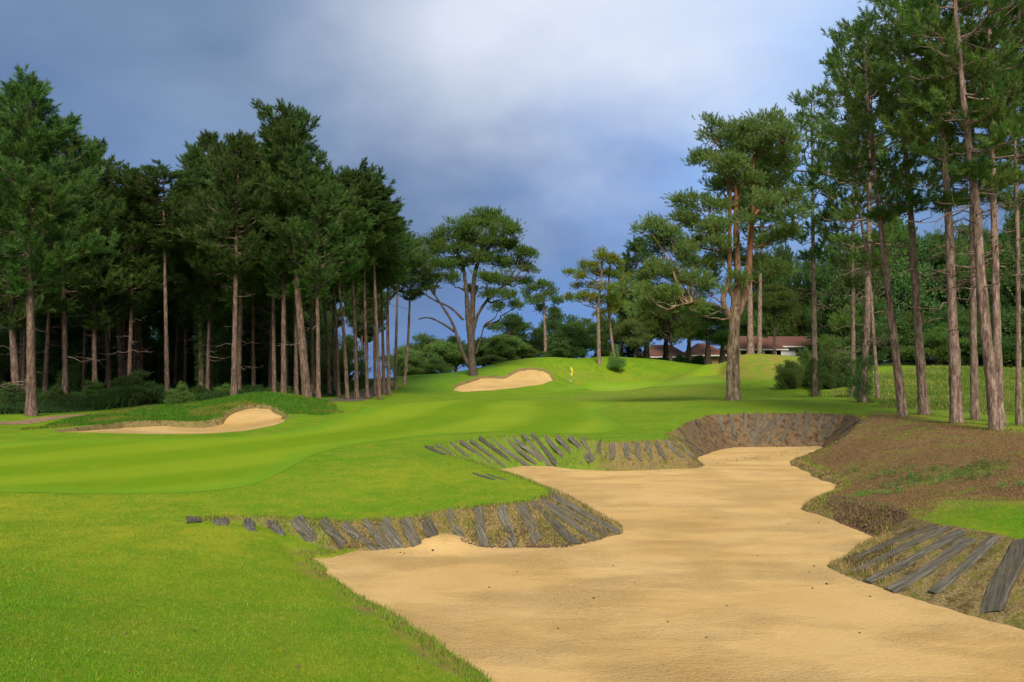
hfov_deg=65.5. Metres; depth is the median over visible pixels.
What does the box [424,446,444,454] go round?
timber sleeper
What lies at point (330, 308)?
tree
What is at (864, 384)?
pine tree
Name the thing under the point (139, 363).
pine tree
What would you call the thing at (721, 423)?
timber sleeper
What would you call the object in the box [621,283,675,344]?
tree
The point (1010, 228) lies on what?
tree
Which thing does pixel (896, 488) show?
weed clump
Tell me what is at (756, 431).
timber sleeper
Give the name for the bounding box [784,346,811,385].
bush
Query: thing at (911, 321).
tree
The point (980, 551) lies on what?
timber sleeper
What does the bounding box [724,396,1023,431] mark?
grass
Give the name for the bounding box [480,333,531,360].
tree
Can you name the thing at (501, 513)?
timber sleeper
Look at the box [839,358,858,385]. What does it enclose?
bush
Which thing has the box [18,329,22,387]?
pine tree
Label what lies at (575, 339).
tree
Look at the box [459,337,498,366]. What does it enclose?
tree
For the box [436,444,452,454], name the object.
timber sleeper
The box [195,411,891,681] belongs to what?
grass
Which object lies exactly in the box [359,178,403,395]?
pine tree
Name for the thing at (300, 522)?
timber sleeper
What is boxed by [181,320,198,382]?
tree
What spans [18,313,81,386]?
tree
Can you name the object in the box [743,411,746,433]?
timber sleeper
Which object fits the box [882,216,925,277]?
tree
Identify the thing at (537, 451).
timber sleeper
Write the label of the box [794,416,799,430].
timber sleeper
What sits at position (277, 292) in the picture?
pine tree
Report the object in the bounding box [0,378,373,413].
undergrowth
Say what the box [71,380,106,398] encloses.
bush
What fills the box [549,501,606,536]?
timber sleeper
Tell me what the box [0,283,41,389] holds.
pine tree
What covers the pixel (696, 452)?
timber sleeper
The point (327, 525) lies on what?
timber sleeper
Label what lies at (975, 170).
pine tree
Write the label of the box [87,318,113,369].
tree
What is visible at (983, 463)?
weed clump
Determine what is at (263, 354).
tree
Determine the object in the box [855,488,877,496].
weed clump
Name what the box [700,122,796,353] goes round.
pine tree
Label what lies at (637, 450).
timber sleeper
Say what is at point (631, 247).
pine tree
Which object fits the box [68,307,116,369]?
pine tree
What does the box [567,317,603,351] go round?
tree
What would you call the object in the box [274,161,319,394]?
pine tree
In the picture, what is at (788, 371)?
bush
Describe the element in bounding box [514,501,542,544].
timber sleeper
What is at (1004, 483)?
weed clump
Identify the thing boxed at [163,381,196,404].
bush
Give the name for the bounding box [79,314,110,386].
pine tree
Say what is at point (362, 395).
path
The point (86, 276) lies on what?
pine tree
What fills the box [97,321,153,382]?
tree
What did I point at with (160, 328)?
tree
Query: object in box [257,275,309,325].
pine tree
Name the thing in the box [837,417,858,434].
timber sleeper
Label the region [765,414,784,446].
timber sleeper
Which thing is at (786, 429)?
timber sleeper
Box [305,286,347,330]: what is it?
pine tree
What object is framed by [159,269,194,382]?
pine tree
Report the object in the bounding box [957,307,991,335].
tree
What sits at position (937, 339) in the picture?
bush
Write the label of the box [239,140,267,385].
pine tree
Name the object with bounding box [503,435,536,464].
timber sleeper
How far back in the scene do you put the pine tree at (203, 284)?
59.42 m
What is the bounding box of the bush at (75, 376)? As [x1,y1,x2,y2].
[53,356,100,389]
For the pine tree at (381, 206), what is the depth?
51.94 m
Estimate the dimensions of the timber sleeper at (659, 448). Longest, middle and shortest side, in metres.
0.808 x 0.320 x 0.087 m
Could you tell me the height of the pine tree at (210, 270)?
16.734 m
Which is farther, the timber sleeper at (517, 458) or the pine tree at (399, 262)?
the pine tree at (399, 262)
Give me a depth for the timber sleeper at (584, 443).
26.12 m
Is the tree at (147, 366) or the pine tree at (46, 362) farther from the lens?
the tree at (147, 366)
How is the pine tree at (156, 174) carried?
on the ground at (650, 414)
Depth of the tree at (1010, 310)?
85.61 m
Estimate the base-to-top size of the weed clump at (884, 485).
0.402 m
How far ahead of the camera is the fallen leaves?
8.52 m
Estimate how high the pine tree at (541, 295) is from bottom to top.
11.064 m
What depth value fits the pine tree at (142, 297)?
46.92 m
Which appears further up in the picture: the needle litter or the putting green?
the putting green
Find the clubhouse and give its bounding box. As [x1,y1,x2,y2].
[640,336,819,363]
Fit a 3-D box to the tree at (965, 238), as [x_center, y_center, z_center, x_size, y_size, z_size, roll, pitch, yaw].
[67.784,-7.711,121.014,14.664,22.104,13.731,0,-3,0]
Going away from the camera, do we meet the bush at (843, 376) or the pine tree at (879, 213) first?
the pine tree at (879, 213)
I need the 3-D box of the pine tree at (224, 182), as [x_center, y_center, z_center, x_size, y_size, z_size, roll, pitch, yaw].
[-15.465,-4.225,44.501,6.645,15.444,6.034,0,-3,0]
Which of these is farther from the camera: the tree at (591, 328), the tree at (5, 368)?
the tree at (591, 328)
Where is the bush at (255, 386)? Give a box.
[249,384,267,390]
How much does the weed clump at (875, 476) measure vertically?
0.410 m
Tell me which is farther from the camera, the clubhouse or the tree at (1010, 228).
the clubhouse
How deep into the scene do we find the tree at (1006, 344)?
81.24 m
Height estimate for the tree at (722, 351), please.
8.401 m
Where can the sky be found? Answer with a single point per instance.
(574, 118)
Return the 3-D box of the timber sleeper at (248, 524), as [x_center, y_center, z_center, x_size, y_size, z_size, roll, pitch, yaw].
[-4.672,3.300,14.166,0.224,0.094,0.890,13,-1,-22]
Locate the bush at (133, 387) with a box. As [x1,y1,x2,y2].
[97,368,164,402]
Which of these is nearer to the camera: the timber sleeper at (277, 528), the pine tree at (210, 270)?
the timber sleeper at (277, 528)
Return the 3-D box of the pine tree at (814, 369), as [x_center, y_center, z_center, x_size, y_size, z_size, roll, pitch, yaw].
[21.215,-6.995,55.066,7.294,22.221,9.452,2,-3,-40]
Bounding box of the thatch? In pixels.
[198,403,894,586]
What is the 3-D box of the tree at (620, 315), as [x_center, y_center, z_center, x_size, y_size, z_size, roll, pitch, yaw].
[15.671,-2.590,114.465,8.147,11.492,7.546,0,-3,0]
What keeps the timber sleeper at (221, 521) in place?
on the ground at (650, 414)
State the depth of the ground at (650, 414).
15.02 m
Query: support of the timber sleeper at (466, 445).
on the ground at (650, 414)
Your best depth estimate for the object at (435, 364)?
89.03 m
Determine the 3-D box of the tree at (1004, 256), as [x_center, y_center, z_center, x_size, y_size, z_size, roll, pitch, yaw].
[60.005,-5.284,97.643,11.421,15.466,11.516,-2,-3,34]
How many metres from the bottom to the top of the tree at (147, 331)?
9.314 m
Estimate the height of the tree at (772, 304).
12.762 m
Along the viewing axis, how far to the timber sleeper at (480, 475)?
18.12 m
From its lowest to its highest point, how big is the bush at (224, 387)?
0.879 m
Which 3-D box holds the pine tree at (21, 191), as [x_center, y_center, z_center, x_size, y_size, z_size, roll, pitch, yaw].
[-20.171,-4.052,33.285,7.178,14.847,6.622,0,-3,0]
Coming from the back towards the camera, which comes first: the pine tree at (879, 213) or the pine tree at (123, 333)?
the pine tree at (123, 333)
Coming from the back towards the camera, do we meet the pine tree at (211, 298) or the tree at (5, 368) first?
the tree at (5, 368)
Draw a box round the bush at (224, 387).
[214,382,230,391]
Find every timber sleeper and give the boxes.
[186,516,202,523]
[213,518,228,525]
[243,518,256,531]
[266,520,285,535]
[290,515,316,541]
[319,516,347,548]
[341,520,377,550]
[363,518,388,549]
[378,516,402,548]
[400,516,421,546]
[420,516,438,537]
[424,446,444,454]
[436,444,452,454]
[444,507,464,537]
[450,442,469,457]
[460,439,490,463]
[470,439,505,467]
[470,472,495,479]
[474,507,489,546]
[479,436,510,461]
[485,473,506,479]
[489,437,530,465]
[497,503,516,546]
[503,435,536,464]
[513,436,547,465]
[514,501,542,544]
[521,433,551,465]
[531,432,556,466]
[531,500,580,543]
[541,497,596,541]
[544,434,563,458]
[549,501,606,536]
[550,494,619,534]
[555,434,581,463]
[568,434,591,462]
[581,435,594,460]
[596,439,600,453]
[609,442,615,460]
[624,442,629,459]
[635,441,641,461]
[645,441,653,459]
[655,441,667,459]
[664,438,684,457]
[669,438,695,459]
[676,436,702,455]
[684,438,707,453]
[695,419,705,437]
[717,415,724,431]
[728,413,735,436]
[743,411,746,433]
[749,411,758,434]
[750,412,767,444]
[754,414,776,446]
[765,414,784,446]
[781,413,793,442]
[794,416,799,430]
[801,409,809,440]
[817,413,823,428]
[821,414,835,439]
[824,423,843,438]
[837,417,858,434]
[848,527,951,571]
[853,524,938,559]
[862,528,964,583]
[885,537,976,592]
[926,535,999,592]
[979,538,1023,613]
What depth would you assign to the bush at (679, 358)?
117.50 m
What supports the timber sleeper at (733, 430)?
on the ground at (650, 414)
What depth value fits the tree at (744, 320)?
148.49 m
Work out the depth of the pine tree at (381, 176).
51.92 m
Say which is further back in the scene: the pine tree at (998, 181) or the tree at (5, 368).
the tree at (5, 368)
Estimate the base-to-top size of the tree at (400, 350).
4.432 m
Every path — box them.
[0,405,155,424]
[327,381,392,400]
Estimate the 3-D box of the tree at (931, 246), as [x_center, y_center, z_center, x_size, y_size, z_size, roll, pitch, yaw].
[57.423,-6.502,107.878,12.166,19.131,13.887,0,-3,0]
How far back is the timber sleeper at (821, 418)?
35.00 m
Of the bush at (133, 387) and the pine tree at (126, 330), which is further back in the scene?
the pine tree at (126, 330)
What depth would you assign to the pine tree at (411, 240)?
57.98 m
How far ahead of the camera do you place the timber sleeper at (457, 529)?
14.38 m
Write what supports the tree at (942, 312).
on the ground at (650, 414)
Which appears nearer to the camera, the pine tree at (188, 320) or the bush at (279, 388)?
the bush at (279, 388)
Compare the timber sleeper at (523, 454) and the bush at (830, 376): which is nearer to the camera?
the timber sleeper at (523, 454)
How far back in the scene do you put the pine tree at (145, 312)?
55.17 m
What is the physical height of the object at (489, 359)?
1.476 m
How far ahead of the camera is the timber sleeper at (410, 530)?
13.94 m
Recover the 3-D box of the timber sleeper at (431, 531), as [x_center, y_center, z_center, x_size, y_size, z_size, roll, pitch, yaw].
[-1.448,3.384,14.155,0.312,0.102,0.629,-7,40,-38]
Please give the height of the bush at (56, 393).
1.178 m
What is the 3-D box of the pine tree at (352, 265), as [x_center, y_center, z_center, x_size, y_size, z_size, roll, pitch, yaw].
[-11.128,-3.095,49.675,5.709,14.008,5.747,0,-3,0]
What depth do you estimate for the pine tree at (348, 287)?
55.98 m
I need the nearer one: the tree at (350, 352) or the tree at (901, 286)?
the tree at (350, 352)
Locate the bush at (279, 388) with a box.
[265,381,293,393]
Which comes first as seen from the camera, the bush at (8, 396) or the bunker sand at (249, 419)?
the bunker sand at (249, 419)
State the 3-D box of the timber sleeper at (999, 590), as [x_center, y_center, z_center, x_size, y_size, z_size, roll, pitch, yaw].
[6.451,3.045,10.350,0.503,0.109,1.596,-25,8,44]
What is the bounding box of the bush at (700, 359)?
[691,354,703,364]
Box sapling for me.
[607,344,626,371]
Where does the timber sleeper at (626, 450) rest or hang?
on the ground at (650, 414)
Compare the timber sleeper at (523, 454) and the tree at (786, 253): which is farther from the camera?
the tree at (786, 253)
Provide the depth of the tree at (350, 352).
69.46 m
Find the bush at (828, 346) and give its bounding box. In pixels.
[799,334,855,384]
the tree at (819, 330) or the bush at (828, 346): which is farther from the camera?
the tree at (819, 330)
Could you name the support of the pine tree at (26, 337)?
on the ground at (650, 414)
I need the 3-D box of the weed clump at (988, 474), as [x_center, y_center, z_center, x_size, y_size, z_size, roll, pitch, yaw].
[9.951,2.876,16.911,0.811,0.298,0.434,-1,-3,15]
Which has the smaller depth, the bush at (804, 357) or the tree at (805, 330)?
the bush at (804, 357)
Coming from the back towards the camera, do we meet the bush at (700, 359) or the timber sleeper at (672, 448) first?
the bush at (700, 359)
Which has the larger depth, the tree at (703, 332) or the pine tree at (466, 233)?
the tree at (703, 332)
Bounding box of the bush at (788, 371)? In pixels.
[771,360,806,389]
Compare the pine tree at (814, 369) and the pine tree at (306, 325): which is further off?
the pine tree at (306, 325)
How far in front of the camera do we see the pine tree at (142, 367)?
61.95 m
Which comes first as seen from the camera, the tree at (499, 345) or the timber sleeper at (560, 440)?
the timber sleeper at (560, 440)
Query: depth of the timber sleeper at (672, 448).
26.32 m
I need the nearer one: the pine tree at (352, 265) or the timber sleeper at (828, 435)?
the timber sleeper at (828, 435)
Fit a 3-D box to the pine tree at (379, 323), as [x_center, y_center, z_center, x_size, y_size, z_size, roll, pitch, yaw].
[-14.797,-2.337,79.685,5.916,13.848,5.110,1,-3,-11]
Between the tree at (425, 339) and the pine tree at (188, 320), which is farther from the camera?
the tree at (425, 339)
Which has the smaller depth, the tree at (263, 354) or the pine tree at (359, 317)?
the tree at (263, 354)
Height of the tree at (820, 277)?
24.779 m
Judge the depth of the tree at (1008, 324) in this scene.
81.33 m
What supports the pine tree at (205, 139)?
on the ground at (650, 414)
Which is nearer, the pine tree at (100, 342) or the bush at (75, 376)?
the bush at (75, 376)
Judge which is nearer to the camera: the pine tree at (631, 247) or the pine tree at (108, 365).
the pine tree at (108, 365)
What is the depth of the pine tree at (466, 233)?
79.63 m
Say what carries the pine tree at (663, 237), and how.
on the ground at (650, 414)
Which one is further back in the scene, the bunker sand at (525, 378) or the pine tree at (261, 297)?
the bunker sand at (525, 378)
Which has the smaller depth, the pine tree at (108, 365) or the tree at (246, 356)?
the pine tree at (108, 365)
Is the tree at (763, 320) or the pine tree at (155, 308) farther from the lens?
the tree at (763, 320)
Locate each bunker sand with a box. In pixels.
[72,408,284,433]
[313,446,1023,681]
[454,370,552,391]
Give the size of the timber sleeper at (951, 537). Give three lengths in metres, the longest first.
1.707 x 0.226 x 0.110 m
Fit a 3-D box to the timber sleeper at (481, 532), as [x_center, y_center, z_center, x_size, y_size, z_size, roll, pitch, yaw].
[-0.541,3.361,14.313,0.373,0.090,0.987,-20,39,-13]
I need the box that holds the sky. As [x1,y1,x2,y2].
[0,0,1023,378]
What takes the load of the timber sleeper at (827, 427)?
on the ground at (650, 414)
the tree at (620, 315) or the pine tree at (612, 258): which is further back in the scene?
the tree at (620, 315)
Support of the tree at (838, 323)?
on the ground at (650, 414)
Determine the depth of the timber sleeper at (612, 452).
25.67 m
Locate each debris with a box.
[460,526,600,547]
[824,495,907,536]
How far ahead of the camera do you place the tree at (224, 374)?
60.22 m
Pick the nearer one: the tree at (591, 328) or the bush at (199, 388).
the bush at (199, 388)
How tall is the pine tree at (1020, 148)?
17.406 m
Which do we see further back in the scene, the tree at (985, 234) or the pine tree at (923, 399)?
the tree at (985, 234)
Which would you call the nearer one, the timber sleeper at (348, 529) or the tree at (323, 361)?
the timber sleeper at (348, 529)
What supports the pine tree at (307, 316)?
on the ground at (650, 414)
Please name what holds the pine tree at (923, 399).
on the ground at (650, 414)
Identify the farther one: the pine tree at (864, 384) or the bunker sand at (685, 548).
the pine tree at (864, 384)
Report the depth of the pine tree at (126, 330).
64.36 m
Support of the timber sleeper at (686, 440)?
on the ground at (650, 414)
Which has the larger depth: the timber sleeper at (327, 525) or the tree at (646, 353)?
the tree at (646, 353)
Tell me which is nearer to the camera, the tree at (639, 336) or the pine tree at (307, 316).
the pine tree at (307, 316)
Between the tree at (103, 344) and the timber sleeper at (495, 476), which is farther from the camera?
the tree at (103, 344)
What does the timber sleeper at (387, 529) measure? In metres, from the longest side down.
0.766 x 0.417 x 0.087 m
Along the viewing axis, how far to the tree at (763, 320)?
144.04 m
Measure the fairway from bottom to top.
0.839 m
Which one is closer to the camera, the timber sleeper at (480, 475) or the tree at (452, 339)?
the timber sleeper at (480, 475)
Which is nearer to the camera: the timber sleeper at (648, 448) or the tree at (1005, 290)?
the timber sleeper at (648, 448)
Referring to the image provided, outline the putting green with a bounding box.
[549,376,725,391]
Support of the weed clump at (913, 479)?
on the ground at (650, 414)
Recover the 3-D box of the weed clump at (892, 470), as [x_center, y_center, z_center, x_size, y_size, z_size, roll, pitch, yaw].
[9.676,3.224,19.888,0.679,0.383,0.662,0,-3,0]
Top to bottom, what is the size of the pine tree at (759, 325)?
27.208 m
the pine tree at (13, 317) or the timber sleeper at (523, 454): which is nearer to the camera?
the timber sleeper at (523, 454)
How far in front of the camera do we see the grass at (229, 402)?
34.15 m
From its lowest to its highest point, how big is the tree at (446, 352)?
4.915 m
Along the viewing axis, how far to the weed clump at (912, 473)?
18.66 m
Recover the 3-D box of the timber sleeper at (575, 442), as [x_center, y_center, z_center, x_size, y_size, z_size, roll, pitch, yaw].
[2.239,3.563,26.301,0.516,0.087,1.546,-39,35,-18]
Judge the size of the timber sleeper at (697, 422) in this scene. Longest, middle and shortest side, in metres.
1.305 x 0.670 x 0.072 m
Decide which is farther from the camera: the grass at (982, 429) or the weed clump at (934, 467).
the grass at (982, 429)
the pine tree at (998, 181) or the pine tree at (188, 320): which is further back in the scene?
the pine tree at (188, 320)
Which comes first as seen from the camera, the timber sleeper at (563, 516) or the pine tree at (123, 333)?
the timber sleeper at (563, 516)
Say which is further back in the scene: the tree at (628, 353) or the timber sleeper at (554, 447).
the tree at (628, 353)
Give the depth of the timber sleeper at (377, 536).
13.96 m
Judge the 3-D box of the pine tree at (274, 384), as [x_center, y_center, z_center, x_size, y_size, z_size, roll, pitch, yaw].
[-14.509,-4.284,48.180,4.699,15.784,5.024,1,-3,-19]
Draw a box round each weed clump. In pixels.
[844,462,864,474]
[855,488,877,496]
[857,468,891,482]
[866,476,920,489]
[874,486,903,494]
[885,463,914,476]
[889,463,1008,487]
[895,470,922,480]
[895,476,926,487]
[907,455,1010,477]
[909,456,991,474]
[951,465,983,473]
[964,471,1002,480]
[983,479,1023,490]
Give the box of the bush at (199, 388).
[193,384,209,392]
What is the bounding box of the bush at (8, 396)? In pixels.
[0,381,25,403]
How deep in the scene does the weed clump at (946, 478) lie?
17.47 m
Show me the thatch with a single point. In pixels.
(883, 537)
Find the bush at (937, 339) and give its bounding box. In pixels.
[899,326,978,364]
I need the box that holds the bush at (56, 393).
[39,384,74,402]
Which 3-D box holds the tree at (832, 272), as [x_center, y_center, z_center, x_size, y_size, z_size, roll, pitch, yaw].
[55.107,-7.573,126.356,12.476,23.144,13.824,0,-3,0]
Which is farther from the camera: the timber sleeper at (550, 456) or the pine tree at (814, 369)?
the pine tree at (814, 369)
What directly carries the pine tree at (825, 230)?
on the ground at (650, 414)
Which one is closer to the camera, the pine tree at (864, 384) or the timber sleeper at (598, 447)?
the timber sleeper at (598, 447)
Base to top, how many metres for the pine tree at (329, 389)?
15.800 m
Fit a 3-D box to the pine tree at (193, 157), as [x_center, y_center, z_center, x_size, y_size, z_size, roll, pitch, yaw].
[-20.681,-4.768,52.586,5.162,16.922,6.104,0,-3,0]
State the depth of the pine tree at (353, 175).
50.86 m
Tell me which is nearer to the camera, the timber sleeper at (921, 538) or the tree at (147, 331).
the timber sleeper at (921, 538)
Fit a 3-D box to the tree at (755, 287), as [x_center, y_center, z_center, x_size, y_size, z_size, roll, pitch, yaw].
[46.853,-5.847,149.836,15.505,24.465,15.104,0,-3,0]
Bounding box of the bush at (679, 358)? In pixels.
[673,353,691,363]
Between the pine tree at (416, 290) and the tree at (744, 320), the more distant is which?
the tree at (744, 320)
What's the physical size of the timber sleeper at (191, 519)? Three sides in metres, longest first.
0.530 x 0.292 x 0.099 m
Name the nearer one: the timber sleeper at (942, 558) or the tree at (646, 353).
the timber sleeper at (942, 558)
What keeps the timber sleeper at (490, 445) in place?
on the ground at (650, 414)
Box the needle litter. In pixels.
[803,412,1023,516]
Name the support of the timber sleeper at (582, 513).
on the ground at (650, 414)
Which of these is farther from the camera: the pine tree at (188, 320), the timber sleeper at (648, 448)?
the pine tree at (188, 320)
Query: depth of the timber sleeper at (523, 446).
27.06 m
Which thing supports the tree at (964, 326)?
on the ground at (650, 414)
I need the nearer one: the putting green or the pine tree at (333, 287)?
the pine tree at (333, 287)
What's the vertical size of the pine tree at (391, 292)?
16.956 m
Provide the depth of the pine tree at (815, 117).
48.30 m
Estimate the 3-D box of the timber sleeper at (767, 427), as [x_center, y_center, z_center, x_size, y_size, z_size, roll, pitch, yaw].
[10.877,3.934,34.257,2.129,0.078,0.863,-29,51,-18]
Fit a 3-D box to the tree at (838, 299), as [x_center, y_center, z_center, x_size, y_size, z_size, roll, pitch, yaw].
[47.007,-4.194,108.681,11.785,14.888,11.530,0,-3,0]
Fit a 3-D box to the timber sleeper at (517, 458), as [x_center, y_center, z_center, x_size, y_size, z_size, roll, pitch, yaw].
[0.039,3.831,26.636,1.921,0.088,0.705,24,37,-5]
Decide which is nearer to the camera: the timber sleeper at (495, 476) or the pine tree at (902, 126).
the timber sleeper at (495, 476)
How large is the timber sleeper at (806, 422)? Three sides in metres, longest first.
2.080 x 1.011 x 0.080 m
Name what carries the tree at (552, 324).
on the ground at (650, 414)
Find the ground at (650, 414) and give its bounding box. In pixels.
[0,354,1023,681]
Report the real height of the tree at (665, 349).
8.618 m
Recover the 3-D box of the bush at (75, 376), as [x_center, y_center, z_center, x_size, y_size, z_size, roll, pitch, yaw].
[-28.366,2.308,51.968,2.804,2.771,2.808,2,-3,-32]
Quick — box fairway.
[0,400,618,493]
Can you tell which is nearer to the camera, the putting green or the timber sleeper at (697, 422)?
the timber sleeper at (697, 422)
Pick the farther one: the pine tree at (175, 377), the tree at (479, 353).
the tree at (479, 353)
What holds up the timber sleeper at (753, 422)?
on the ground at (650, 414)
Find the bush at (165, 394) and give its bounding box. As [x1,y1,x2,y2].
[150,383,168,398]
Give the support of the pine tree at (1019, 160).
on the ground at (650, 414)
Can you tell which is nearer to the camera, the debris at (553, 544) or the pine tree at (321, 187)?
the debris at (553, 544)
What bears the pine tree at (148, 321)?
on the ground at (650, 414)
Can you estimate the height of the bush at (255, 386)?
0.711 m
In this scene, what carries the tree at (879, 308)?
on the ground at (650, 414)
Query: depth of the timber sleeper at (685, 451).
26.59 m
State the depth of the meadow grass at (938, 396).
54.76 m
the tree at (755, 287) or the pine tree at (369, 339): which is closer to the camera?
the pine tree at (369, 339)
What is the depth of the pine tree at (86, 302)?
45.75 m
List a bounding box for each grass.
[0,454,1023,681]
[20,391,343,429]
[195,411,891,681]
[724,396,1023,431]
[821,364,1023,414]
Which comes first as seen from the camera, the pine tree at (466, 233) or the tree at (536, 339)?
the pine tree at (466, 233)
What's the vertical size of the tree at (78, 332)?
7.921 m
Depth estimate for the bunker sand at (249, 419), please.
30.83 m
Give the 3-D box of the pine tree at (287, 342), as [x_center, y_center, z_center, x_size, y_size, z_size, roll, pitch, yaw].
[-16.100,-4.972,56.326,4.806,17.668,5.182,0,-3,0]
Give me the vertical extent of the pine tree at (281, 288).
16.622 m
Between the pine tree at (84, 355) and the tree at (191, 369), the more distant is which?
the tree at (191, 369)
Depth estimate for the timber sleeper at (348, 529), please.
14.00 m
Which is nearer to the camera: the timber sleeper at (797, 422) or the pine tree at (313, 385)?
the timber sleeper at (797, 422)
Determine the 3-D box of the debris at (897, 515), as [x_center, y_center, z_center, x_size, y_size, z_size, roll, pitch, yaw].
[6.991,3.406,15.895,0.712,0.669,4.196,0,-3,3]
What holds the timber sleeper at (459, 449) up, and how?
on the ground at (650, 414)
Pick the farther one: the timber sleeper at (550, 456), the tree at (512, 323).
the tree at (512, 323)
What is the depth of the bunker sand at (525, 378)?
78.00 m
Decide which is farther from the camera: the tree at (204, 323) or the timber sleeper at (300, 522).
the tree at (204, 323)
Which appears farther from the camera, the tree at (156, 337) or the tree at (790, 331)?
the tree at (790, 331)
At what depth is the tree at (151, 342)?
68.36 m
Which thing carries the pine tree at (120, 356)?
on the ground at (650, 414)
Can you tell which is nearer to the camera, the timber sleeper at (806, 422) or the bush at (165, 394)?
the timber sleeper at (806, 422)
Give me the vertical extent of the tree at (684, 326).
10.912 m
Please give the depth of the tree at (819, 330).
121.23 m
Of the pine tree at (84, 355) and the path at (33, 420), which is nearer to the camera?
the path at (33, 420)
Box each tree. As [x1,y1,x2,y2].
[0,63,121,416]
[0,93,98,391]
[0,273,50,391]
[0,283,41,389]
[0,326,39,383]
[16,198,97,392]
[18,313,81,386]
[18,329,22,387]
[22,114,126,393]
[37,314,75,386]
[40,135,171,382]
[54,307,105,380]
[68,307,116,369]
[69,296,107,388]
[75,184,118,386]
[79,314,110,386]
[86,187,168,381]
[87,186,168,384]
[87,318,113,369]
[91,168,184,380]
[97,320,113,382]
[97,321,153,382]
[101,318,155,379]
[104,159,213,391]
[114,224,182,372]
[117,187,174,380]
[121,319,144,382]
[133,212,172,356]
[133,291,172,341]
[141,277,158,381]
[143,332,172,382]
[148,304,189,383]
[153,329,160,351]
[154,235,230,386]
[157,141,219,387]
[159,195,206,385]
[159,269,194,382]
[166,129,285,395]
[166,185,244,390]
[175,129,232,386]
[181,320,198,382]
[183,137,271,389]
[187,304,229,362]
[195,304,248,385]
[201,264,259,370]
[215,118,323,392]
[220,97,358,396]
[231,305,250,332]
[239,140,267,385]
[242,146,298,391]
[242,288,268,385]
[243,235,302,387]
[256,277,308,325]
[256,310,315,385]
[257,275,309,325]
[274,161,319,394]
[276,272,293,385]
[280,165,366,398]
[287,284,351,335]
[301,259,326,393]
[304,303,338,342]
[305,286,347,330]
[309,304,340,350]
[310,311,343,382]
[313,239,362,390]
[314,174,362,396]
[314,254,339,393]
[319,179,378,399]
[320,156,390,398]
[322,330,371,381]
[336,166,405,398]
[337,282,395,372]
[342,283,391,371]
[347,291,395,356]
[348,293,389,358]
[355,179,413,399]
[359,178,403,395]
[366,220,420,395]
[367,200,422,394]
[380,346,437,375]
[385,224,436,389]
[390,241,442,385]
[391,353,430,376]
[394,331,443,357]
[413,205,542,375]
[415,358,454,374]
[424,339,465,372]
[444,334,467,371]
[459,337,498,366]
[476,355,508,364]
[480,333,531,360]
[486,312,537,354]
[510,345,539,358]
[516,326,550,357]
[519,277,564,354]
[536,304,581,354]
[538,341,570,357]
[542,324,602,357]
[561,245,631,364]
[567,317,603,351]
[585,327,627,356]
[595,287,643,356]
[609,102,817,400]
[609,317,655,357]
[614,234,659,355]
[615,339,643,356]
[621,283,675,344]
[629,311,665,357]
[638,294,703,360]
[656,314,690,359]
[678,301,717,361]
[681,301,728,364]
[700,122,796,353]
[708,312,741,362]
[717,166,792,353]
[723,251,797,337]
[740,282,803,354]
[740,305,770,335]
[741,78,884,396]
[743,300,800,336]
[753,242,810,337]
[762,281,820,335]
[783,45,952,402]
[788,242,841,335]
[795,325,817,335]
[796,284,833,357]
[802,3,931,416]
[805,39,879,398]
[806,115,904,395]
[809,0,983,414]
[816,258,883,338]
[817,225,890,347]
[817,305,862,356]
[834,326,903,363]
[842,0,1023,423]
[846,230,922,278]
[847,299,912,360]
[860,316,925,362]
[872,0,1023,424]
[872,0,1023,430]
[873,257,941,357]
[882,0,1023,420]
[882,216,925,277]
[891,225,968,279]
[897,310,935,361]
[922,301,969,359]
[924,257,1005,324]
[926,315,981,363]
[934,4,1023,295]
[941,220,985,254]
[942,0,1023,424]
[948,328,1023,365]
[955,239,1023,314]
[957,226,1005,260]
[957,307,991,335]
[984,207,1023,260]
[988,239,1023,309]
[991,303,1023,328]
[991,310,1023,366]
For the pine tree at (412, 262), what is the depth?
65.99 m
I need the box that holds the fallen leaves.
[86,531,424,671]
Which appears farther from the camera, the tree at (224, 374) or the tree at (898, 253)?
the tree at (898, 253)
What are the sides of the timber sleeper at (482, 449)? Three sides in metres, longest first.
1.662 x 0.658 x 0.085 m
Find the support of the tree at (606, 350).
on the ground at (650, 414)
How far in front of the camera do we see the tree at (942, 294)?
100.32 m
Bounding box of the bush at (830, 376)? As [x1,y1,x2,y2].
[805,350,841,388]
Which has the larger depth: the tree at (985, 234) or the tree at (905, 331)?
the tree at (985, 234)
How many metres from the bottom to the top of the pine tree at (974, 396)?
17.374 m
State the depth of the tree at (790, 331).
141.96 m
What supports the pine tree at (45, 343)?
on the ground at (650, 414)
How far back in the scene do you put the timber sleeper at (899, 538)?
12.33 m
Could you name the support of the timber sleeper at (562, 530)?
on the ground at (650, 414)
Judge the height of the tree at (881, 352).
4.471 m
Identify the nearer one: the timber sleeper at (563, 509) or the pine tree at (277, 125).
the timber sleeper at (563, 509)
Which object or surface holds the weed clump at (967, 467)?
on the ground at (650, 414)
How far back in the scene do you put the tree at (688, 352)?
125.78 m
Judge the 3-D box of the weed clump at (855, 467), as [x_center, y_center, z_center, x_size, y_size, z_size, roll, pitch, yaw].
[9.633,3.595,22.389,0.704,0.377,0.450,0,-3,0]
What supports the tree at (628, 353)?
on the ground at (650, 414)

